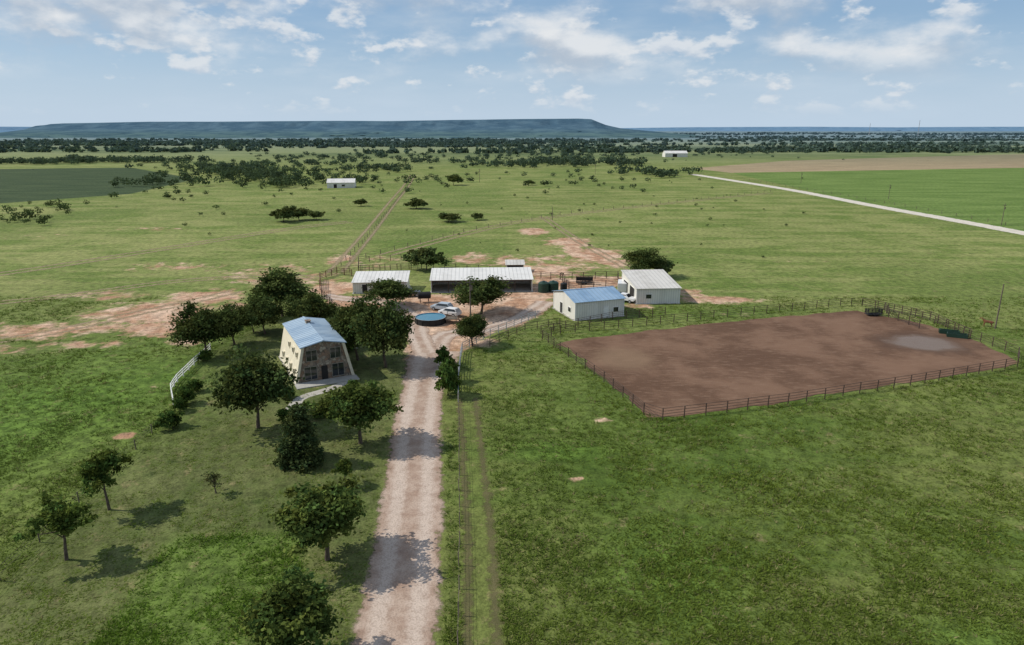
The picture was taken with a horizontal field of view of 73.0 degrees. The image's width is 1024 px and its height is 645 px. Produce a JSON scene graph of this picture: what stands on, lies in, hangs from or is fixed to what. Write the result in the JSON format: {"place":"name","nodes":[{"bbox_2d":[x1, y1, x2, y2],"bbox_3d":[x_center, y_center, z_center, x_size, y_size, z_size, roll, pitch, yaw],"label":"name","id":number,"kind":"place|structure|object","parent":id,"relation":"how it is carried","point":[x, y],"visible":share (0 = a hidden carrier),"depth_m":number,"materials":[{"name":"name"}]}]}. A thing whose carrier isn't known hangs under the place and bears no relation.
{"place":"outdoors","nodes":[
{"label":"outdoors","id":0,"kind":"place"},
{"bbox_2d":[0,127,29,131],"bbox_3d":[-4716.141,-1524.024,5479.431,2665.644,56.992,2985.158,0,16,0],"label":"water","id":1,"kind":"structure","parent":0,"point":[5,129],"depth_m":5267.77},
{"bbox_2d":[1,290,239,342],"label":"ranch track","id":2,"kind":"structure","parent":0,"point":[113,316],"depth_m":135.67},
{"bbox_2d":[0,275,322,303],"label":"ranch track","id":3,"kind":"structure","parent":0,"point":[143,286],"depth_m":165.15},
{"bbox_2d":[0,221,351,275],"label":"ranch track","id":4,"kind":"structure","parent":0,"point":[155,251],"depth_m":210.95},
{"bbox_2d":[285,382,346,409],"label":"garden path","id":5,"kind":"structure","parent":0,"point":[308,395],"depth_m":97.72,"materials":[{"name":"concrete"}]},
{"bbox_2d":[0,119,710,137],"bbox_3d":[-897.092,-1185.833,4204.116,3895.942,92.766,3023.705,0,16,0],"label":"mesa hills","id":6,"kind":"structure","parent":0,"point":[539,128],"depth_m":3460.09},
{"bbox_2d":[326,175,413,272],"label":"ranch track","id":7,"kind":"structure","parent":0,"point":[348,251],"depth_m":240.41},
{"bbox_2d":[321,293,435,353],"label":"yard drive","id":8,"kind":"structure","parent":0,"point":[422,341],"depth_m":126.37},
{"bbox_2d":[350,351,459,644],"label":"driveway","id":9,"kind":"structure","parent":0,"point":[401,603],"depth_m":64.69,"materials":[{"name":"gravel"}]},
{"bbox_2d":[431,300,552,352],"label":"yard drive","id":10,"kind":"structure","parent":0,"point":[444,338],"depth_m":132.88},
{"bbox_2d":[0,131,1023,644],"bbox_3d":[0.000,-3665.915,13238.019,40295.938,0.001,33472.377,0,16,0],"label":"ground","id":11,"kind":"structure","parent":0,"point":[736,251],"depth_m":106.62,"materials":[{"name":"plant"}]},
{"bbox_2d":[12,489,98,560],"bbox_3d":[-39.001,17.660,59.385,6.140,6.253,5.230,-7,17,-24],"label":"pecan tree","id":12,"kind":"object","parent":11,"relation":"on","point":[62,517],"visible":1,"depth_m":58.15,"materials":[{"name":"green plant"}]},
{"bbox_2d":[0,424,152,580],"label":"wire fence","id":13,"kind":"object","parent":11,"relation":"on","point":[77,496],"visible":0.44,"depth_m":68.76,"materials":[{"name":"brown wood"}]},
{"bbox_2d":[78,448,135,510],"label":"pecan tree","id":14,"kind":"object","parent":11,"relation":"on","point":[95,468],"visible":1,"depth_m":65.97,"materials":[{"name":"green plant"}]},
{"bbox_2d":[148,409,184,429],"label":"shrub","id":15,"kind":"object","parent":11,"relation":"on","point":[170,418],"visible":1,"depth_m":85.70,"materials":[{"name":"green plant"}]},
{"bbox_2d":[169,396,188,410],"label":"shrub","id":16,"kind":"object","parent":11,"relation":"on","point":[180,403],"visible":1,"depth_m":91.10,"materials":[{"name":"green plant"}]},
{"bbox_2d":[173,386,197,401],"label":"shrub","id":17,"kind":"object","parent":11,"relation":"on","point":[185,393],"visible":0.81,"depth_m":93.38,"materials":[{"name":"green plant"}]},
{"bbox_2d":[170,343,210,399],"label":"white rail fence","id":18,"kind":"object","parent":11,"relation":"on","point":[177,377],"visible":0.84,"depth_m":104.25,"materials":[{"name":"paint"}]},
{"bbox_2d":[183,378,204,391],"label":"shrub","id":19,"kind":"object","parent":11,"relation":"on","point":[196,385],"visible":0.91,"depth_m":97.79,"materials":[{"name":"green plant"}]},
{"bbox_2d":[196,349,212,360],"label":"shrub","id":20,"kind":"object","parent":11,"relation":"on","point":[205,354],"visible":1,"depth_m":110.86,"materials":[{"name":"green plant"}]},
{"bbox_2d":[165,299,247,349],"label":"live oak tree","id":21,"kind":"object","parent":11,"relation":"on","point":[203,325],"visible":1,"depth_m":110.94,"materials":[{"name":"green plant"}]},
{"bbox_2d":[201,471,223,492],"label":"sapling","id":22,"kind":"object","parent":11,"relation":"on","point":[213,476],"visible":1,"depth_m":70.38,"materials":[{"name":"green plant"}]},
{"bbox_2d":[217,301,262,344],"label":"live oak tree","id":23,"kind":"object","parent":11,"relation":"on","point":[245,316],"visible":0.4,"depth_m":118.00,"materials":[{"name":"green plant"}]},
{"bbox_2d":[205,343,304,427],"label":"live oak tree","id":24,"kind":"object","parent":11,"relation":"on","point":[250,383],"visible":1,"depth_m":83.10,"materials":[{"name":"green plant"}]},
{"bbox_2d":[242,296,284,333],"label":"live oak tree","id":25,"kind":"object","parent":11,"relation":"on","point":[269,311],"visible":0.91,"depth_m":123.98,"materials":[{"name":"green plant"}]},
{"bbox_2d":[240,266,317,316],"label":"live oak tree","id":26,"kind":"object","parent":11,"relation":"on","point":[278,284],"visible":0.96,"depth_m":133.74,"materials":[{"name":"green plant"}]},
{"bbox_2d":[274,408,288,421],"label":"shrub","id":27,"kind":"object","parent":11,"relation":"on","point":[282,413],"visible":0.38,"depth_m":88.09,"materials":[{"name":"green plant"}]},
{"bbox_2d":[268,206,297,221],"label":"mesquite tree","id":28,"kind":"object","parent":11,"relation":"on","point":[285,212],"visible":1,"depth_m":275.62,"materials":[{"name":"green plant"}]},
{"bbox_2d":[228,563,343,644],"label":"pecan tree","id":29,"kind":"object","parent":11,"relation":"on","point":[291,611],"visible":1,"depth_m":45.74,"materials":[{"name":"green plant"}]},
{"bbox_2d":[269,400,325,474],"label":"cedar tree","id":30,"kind":"object","parent":11,"relation":"on","point":[297,445],"visible":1,"depth_m":75.58,"materials":[{"name":"green plant"}]},
{"bbox_2d":[289,205,311,218],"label":"mesquite tree","id":31,"kind":"object","parent":11,"relation":"on","point":[300,211],"visible":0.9,"depth_m":281.72,"materials":[{"name":"green plant"}]},
{"bbox_2d":[278,289,340,318],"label":"live oak tree","id":32,"kind":"object","parent":11,"relation":"on","point":[313,305],"visible":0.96,"depth_m":124.59,"materials":[{"name":"green plant"}]},
{"bbox_2d":[303,401,315,409],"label":"shrub","id":33,"kind":"object","parent":11,"relation":"on","point":[306,404],"visible":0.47,"depth_m":91.43,"materials":[{"name":"green plant"}]},
{"bbox_2d":[305,210,325,218],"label":"mesquite tree","id":34,"kind":"object","parent":11,"relation":"on","point":[313,214],"visible":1,"depth_m":282.52,"materials":[{"name":"green plant"}]},
{"bbox_2d":[266,470,366,560],"bbox_3d":[-16.193,16.833,59.340,9.013,7.863,8.080,-11,19,-33],"label":"pecan tree","id":35,"kind":"object","parent":11,"relation":"on","point":[322,515],"visible":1,"depth_m":57.26,"materials":[{"name":"green plant"}]},
{"bbox_2d":[278,356,358,389],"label":"porch slab","id":36,"kind":"structure","parent":11,"relation":"on","point":[321,382],"depth_m":102.05,"materials":[{"name":"concrete"}]},
{"bbox_2d":[280,327,350,382],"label":"walls","id":37,"kind":"structure","parent":36,"relation":"on","point":[323,354],"depth_m":102.87,"materials":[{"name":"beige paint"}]},
{"bbox_2d":[282,340,297,375],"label":"side windows","id":38,"kind":"structure","parent":37,"relation":"attached to","point":[296,354],"depth_m":104.76,"materials":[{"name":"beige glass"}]},
{"bbox_2d":[282,316,346,348],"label":"roof","id":39,"kind":"structure","parent":37,"relation":"on","point":[302,333],"depth_m":106.57,"materials":[{"name":"metal"}]},
{"bbox_2d":[304,346,344,380],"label":"windows","id":40,"kind":"structure","parent":37,"relation":"attached to","point":[311,372],"depth_m":102.70,"materials":[{"name":"black glass"}]},
{"bbox_2d":[295,342,354,383],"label":"wing walls","id":41,"kind":"structure","parent":36,"relation":"on","point":[346,355],"depth_m":102.81,"materials":[{"name":"beige paint"}]},
{"bbox_2d":[310,411,326,418],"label":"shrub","id":42,"kind":"object","parent":11,"relation":"on","point":[318,415],"visible":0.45,"depth_m":88.80,"materials":[{"name":"green plant"}]},
{"bbox_2d":[321,283,331,301],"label":"corral fence","id":43,"kind":"object","parent":11,"relation":"on","point":[322,291],"visible":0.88,"depth_m":150.53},
{"bbox_2d":[319,267,351,289],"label":"corral fence","id":44,"kind":"object","parent":11,"relation":"on","point":[344,272],"visible":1,"depth_m":175.48,"materials":[{"name":"brown metal"}]},
{"bbox_2d":[326,178,356,187],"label":"farmhouse","id":45,"kind":"object","parent":11,"relation":"on","point":[341,182],"visible":0.99,"depth_m":438.80,"materials":[{"name":"metal"}]},
{"bbox_2d":[329,458,353,486],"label":"sapling","id":46,"kind":"object","parent":11,"relation":"on","point":[344,465],"visible":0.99,"depth_m":71.44,"materials":[{"name":"green plant"}]},
{"bbox_2d":[327,292,367,360],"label":"live oak tree","id":47,"kind":"object","parent":11,"relation":"on","point":[342,322],"visible":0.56,"depth_m":108.36,"materials":[{"name":"green plant"}]},
{"bbox_2d":[346,341,359,351],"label":"shrub","id":48,"kind":"object","parent":11,"relation":"on","point":[350,347],"visible":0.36,"depth_m":115.39,"materials":[{"name":"green plant"}]},
{"bbox_2d":[302,379,404,443],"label":"pecan tree","id":49,"kind":"object","parent":11,"relation":"on","point":[356,406],"visible":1,"depth_m":79.17,"materials":[{"name":"green plant"}]},
{"bbox_2d":[346,379,360,386],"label":"shrub","id":50,"kind":"object","parent":11,"relation":"on","point":[353,381],"visible":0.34,"depth_m":98.50,"materials":[{"name":"green plant"}]},
{"bbox_2d":[353,198,367,204],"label":"mesquite tree","id":51,"kind":"object","parent":11,"relation":"on","point":[361,201],"visible":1,"depth_m":333.93,"materials":[{"name":"green plant"}]},
{"bbox_2d":[341,192,402,265],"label":"wire fence","id":52,"kind":"object","parent":11,"relation":"on","point":[401,193],"visible":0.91,"depth_m":267.24,"materials":[{"name":"brown wood"}]},
{"bbox_2d":[339,296,417,367],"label":"live oak tree","id":53,"kind":"object","parent":11,"relation":"on","point":[380,328],"visible":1,"depth_m":104.79,"materials":[{"name":"green plant"}]},
{"bbox_2d":[351,271,410,293],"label":"equipment shed","id":54,"kind":"structure","parent":11,"relation":"on","point":[360,279],"depth_m":159.54,"materials":[{"name":"metal"}]},
{"bbox_2d":[362,284,367,292],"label":"door","id":55,"kind":"structure","parent":54,"relation":"in","point":[364,286],"depth_m":156.88,"materials":[{"name":"black paint"}]},
{"bbox_2d":[358,254,411,270],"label":"corral fence","id":56,"kind":"object","parent":11,"relation":"on","point":[379,265],"visible":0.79,"depth_m":183.04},
{"bbox_2d":[360,277,418,302],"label":"live oak tree","id":57,"kind":"object","parent":11,"relation":"on","point":[387,289],"visible":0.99,"depth_m":142.45,"materials":[{"name":"green plant"}]},
{"bbox_2d":[336,263,487,270],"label":"corral fence","id":58,"kind":"object","parent":11,"relation":"on","point":[433,266],"visible":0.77,"depth_m":183.03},
{"bbox_2d":[403,197,427,208],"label":"mesquite tree","id":59,"kind":"object","parent":11,"relation":"on","point":[415,202],"visible":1,"depth_m":321.51,"materials":[{"name":"green plant"}]},
{"bbox_2d":[417,291,430,302],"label":"fuel tank","id":60,"kind":"object","parent":11,"relation":"on","point":[422,295],"visible":0.99,"depth_m":148.16,"materials":[{"name":"black metal"}]},
{"bbox_2d":[401,246,451,269],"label":"mesquite tree","id":61,"kind":"object","parent":11,"relation":"on","point":[425,256],"visible":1,"depth_m":180.63,"materials":[{"name":"green plant"}]},
{"bbox_2d":[415,311,460,326],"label":"above ground pool","id":62,"kind":"structure","parent":11,"relation":"on","point":[430,319],"depth_m":132.36,"materials":[{"name":"blue liquid"}]},
{"bbox_2d":[430,301,453,310],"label":"parked car","id":63,"kind":"object","parent":11,"relation":"on","point":[441,305],"visible":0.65,"depth_m":141.71,"materials":[{"name":"silver paint"}]},
{"bbox_2d":[433,344,452,362],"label":"shrub","id":64,"kind":"object","parent":11,"relation":"on","point":[443,353],"visible":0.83,"depth_m":107.29,"materials":[{"name":"green plant"}]},
{"bbox_2d":[433,362,462,394],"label":"shrub","id":65,"kind":"object","parent":11,"relation":"on","point":[448,380],"visible":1,"depth_m":95.81,"materials":[{"name":"green plant"}]},
{"bbox_2d":[438,212,460,221],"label":"mesquite tree","id":66,"kind":"object","parent":11,"relation":"on","point":[450,216],"visible":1,"depth_m":275.47,"materials":[{"name":"green plant"}]},
{"bbox_2d":[438,307,461,315],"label":"parked car","id":67,"kind":"object","parent":11,"relation":"on","point":[445,310],"visible":0.75,"depth_m":137.52,"materials":[{"name":"white paint"}]},
{"bbox_2d":[438,358,461,375],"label":"shrub","id":68,"kind":"object","parent":11,"relation":"on","point":[449,362],"visible":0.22,"depth_m":101.49,"materials":[{"name":"green plant"}]},
{"bbox_2d":[445,174,463,184],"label":"live oak tree","id":69,"kind":"object","parent":11,"relation":"on","point":[453,178],"visible":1,"depth_m":457.42,"materials":[{"name":"green plant"}]},
{"bbox_2d":[457,393,459,644],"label":"wire fence","id":70,"kind":"object","parent":11,"relation":"on","point":[459,525],"visible":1,"depth_m":63.86,"materials":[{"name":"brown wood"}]},
{"bbox_2d":[466,278,473,315],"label":"utility pole","id":71,"kind":"object","parent":11,"relation":"on","point":[470,286],"visible":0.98,"depth_m":120.54,"materials":[{"name":"brown wood"}]},
{"bbox_2d":[452,312,488,345],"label":"live oak tree","id":72,"kind":"object","parent":11,"relation":"on","point":[471,326],"visible":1,"depth_m":117.06,"materials":[{"name":"green plant"}]},
{"bbox_2d":[439,275,512,313],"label":"live oak tree","id":73,"kind":"object","parent":11,"relation":"on","point":[484,292],"visible":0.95,"depth_m":136.82,"materials":[{"name":"green plant"}]},
{"bbox_2d":[470,212,482,219],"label":"mesquite tree","id":74,"kind":"object","parent":11,"relation":"on","point":[477,215],"visible":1,"depth_m":282.56,"materials":[{"name":"green plant"}]},
{"bbox_2d":[456,397,503,644],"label":"grass track","id":75,"kind":"structure","parent":11,"relation":"on","point":[468,601],"depth_m":63.27,"materials":[{"name":"plant"}]},
{"bbox_2d":[429,267,533,292],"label":"open front shed","id":76,"kind":"structure","parent":11,"relation":"on","point":[442,280],"depth_m":161.86,"materials":[{"name":"metal"}]},
{"bbox_2d":[458,311,535,401],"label":"pipe gate fence","id":77,"kind":"object","parent":11,"relation":"on","point":[462,348],"visible":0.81,"depth_m":124.22,"materials":[{"name":"metal"}]},
{"bbox_2d":[0,132,1023,273],"bbox_3d":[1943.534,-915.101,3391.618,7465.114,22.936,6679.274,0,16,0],"label":"distant trees","id":78,"kind":"object","parent":11,"relation":"on","point":[254,170],"visible":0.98,"depth_m":1098.04,"materials":[{"name":"plant"}]},
{"bbox_2d":[505,260,524,266],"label":"loading shed","id":79,"kind":"structure","parent":11,"relation":"on","point":[514,263],"depth_m":181.49,"materials":[{"name":"beige metal"}]},
{"bbox_2d":[489,318,557,343],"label":"pipe fence","id":80,"kind":"object","parent":11,"relation":"on","point":[522,329],"visible":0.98,"depth_m":126.47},
{"bbox_2d":[538,281,548,292],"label":"water tank","id":81,"kind":"object","parent":11,"relation":"on","point":[543,286],"visible":1,"depth_m":157.52,"materials":[{"name":"green plastic"}]},
{"bbox_2d":[548,280,558,291],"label":"water tank","id":82,"kind":"object","parent":11,"relation":"on","point":[553,285],"visible":0.92,"depth_m":158.33,"materials":[{"name":"green plastic"}]},
{"bbox_2d":[349,190,770,259],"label":"wire fence","id":83,"kind":"object","parent":11,"relation":"on","point":[530,218],"visible":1,"depth_m":278.26,"materials":[{"name":"brown wood"}]},
{"bbox_2d":[560,282,566,289],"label":"water tank","id":84,"kind":"object","parent":11,"relation":"on","point":[563,285],"visible":0.96,"depth_m":160.58,"materials":[{"name":"black plastic"}]},
{"bbox_2d":[532,271,618,287],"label":"corral fence","id":85,"kind":"object","parent":11,"relation":"on","point":[583,275],"visible":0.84,"depth_m":171.49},
{"bbox_2d":[576,276,592,284],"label":"stock trailer","id":86,"kind":"object","parent":11,"relation":"on","point":[587,279],"visible":0.88,"depth_m":165.79,"materials":[{"name":"black metal"}]},
{"bbox_2d":[553,286,625,320],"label":"metal barn","id":87,"kind":"structure","parent":11,"relation":"on","point":[579,303],"depth_m":136.96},
{"bbox_2d":[580,304,595,319],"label":"roll up door","id":88,"kind":"structure","parent":87,"relation":"in","point":[586,310],"depth_m":135.29,"materials":[{"name":"metal"}]},
{"bbox_2d":[603,306,608,317],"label":"entry door","id":89,"kind":"structure","parent":87,"relation":"in","point":[605,309],"depth_m":136.69,"materials":[{"name":"white paint"}]},
{"bbox_2d":[541,307,665,331],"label":"pipe fence","id":90,"kind":"object","parent":11,"relation":"on","point":[652,313],"visible":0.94,"depth_m":134.48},
{"bbox_2d":[617,279,626,291],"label":"enclosed trailer","id":91,"kind":"object","parent":11,"relation":"on","point":[622,285],"visible":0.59,"depth_m":156.15,"materials":[{"name":"white paint"}]},
{"bbox_2d":[621,292,635,302],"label":"pickup truck","id":92,"kind":"object","parent":11,"relation":"on","point":[629,298],"visible":0.59,"depth_m":148.35,"materials":[{"name":"white paint"}]},
{"bbox_2d":[621,247,666,269],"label":"live oak tree","id":93,"kind":"object","parent":11,"relation":"on","point":[644,259],"visible":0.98,"depth_m":171.66,"materials":[{"name":"green plant"}]},
{"bbox_2d":[621,269,681,303],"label":"metal workshop","id":94,"kind":"structure","parent":11,"relation":"on","point":[655,286],"depth_m":148.73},
{"bbox_2d":[653,258,678,272],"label":"mesquite tree","id":95,"kind":"object","parent":11,"relation":"on","point":[667,265],"visible":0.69,"depth_m":172.98,"materials":[{"name":"green plant"}]},
{"bbox_2d":[542,298,1019,420],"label":"pipe fence","id":96,"kind":"object","parent":11,"relation":"on","point":[860,387],"visible":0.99,"depth_m":105.41,"materials":[{"name":"metal"}]},
{"bbox_2d":[558,310,1016,416],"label":"riding arena","id":97,"kind":"object","parent":11,"relation":"on","point":[708,364],"visible":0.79,"depth_m":112.57,"materials":[{"name":"soil"}]},
{"bbox_2d":[864,308,883,315],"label":"stock trailer","id":98,"kind":"object","parent":97,"relation":"on","point":[876,312],"visible":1,"depth_m":137.88,"materials":[{"name":"black metal"}]},
{"bbox_2d":[938,328,959,333],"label":"feed trough","id":99,"kind":"object","parent":97,"relation":"on","point":[942,331],"visible":0.71,"depth_m":126.06,"materials":[{"name":"green plastic"}]},
{"bbox_2d":[946,332,967,338],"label":"feed trough","id":100,"kind":"object","parent":97,"relation":"on","point":[957,335],"visible":1,"depth_m":123.74,"materials":[{"name":"green plastic"}]},
{"bbox_2d":[749,179,1021,226],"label":"wire fence","id":101,"kind":"object","parent":11,"relation":"on","point":[894,203],"visible":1,"depth_m":338.81,"materials":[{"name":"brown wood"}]},
{"bbox_2d":[884,302,920,328],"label":"corral fence","id":102,"kind":"object","parent":11,"relation":"on","point":[886,310],"visible":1,"depth_m":134.45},
{"bbox_2d":[862,298,971,338],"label":"corral fence","id":103,"kind":"object","parent":11,"relation":"on","point":[923,316],"visible":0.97,"depth_m":135.89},
{"bbox_2d":[979,318,993,325],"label":"horse","id":104,"kind":"object","parent":11,"relation":"on","point":[988,321],"visible":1,"depth_m":130.35},
{"bbox_2d":[994,284,1003,328],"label":"utility pole","id":105,"kind":"object","parent":11,"relation":"on","point":[999,308],"visible":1,"depth_m":128.49,"materials":[{"name":"brown wood"}]},
{"bbox_2d":[0,0,1023,127],"label":"sky","id":106,"kind":"structure","parent":0,"point":[615,63],"materials":[{"name":"blue"}]},
{"bbox_2d":[379,193,771,254],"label":"ranch track","id":107,"kind":"structure","parent":0,"point":[533,220],"depth_m":273.51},
{"bbox_2d":[542,216,628,269],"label":"ranch track","id":108,"kind":"structure","parent":0,"point":[587,244],"depth_m":218.11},
{"bbox_2d":[662,151,687,156],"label":"barn","id":109,"kind":"structure","parent":0,"point":[674,153],"depth_m":923.17,"materials":[{"name":"metal"}]},
{"bbox_2d":[622,127,1023,130],"bbox_3d":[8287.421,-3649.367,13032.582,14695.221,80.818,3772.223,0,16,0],"label":"hills","id":110,"kind":"structure","parent":0,"point":[838,129],"depth_m":12232.25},
{"bbox_2d":[689,174,1023,234],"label":"county road","id":111,"kind":"structure","parent":0,"point":[999,228],"depth_m":320.94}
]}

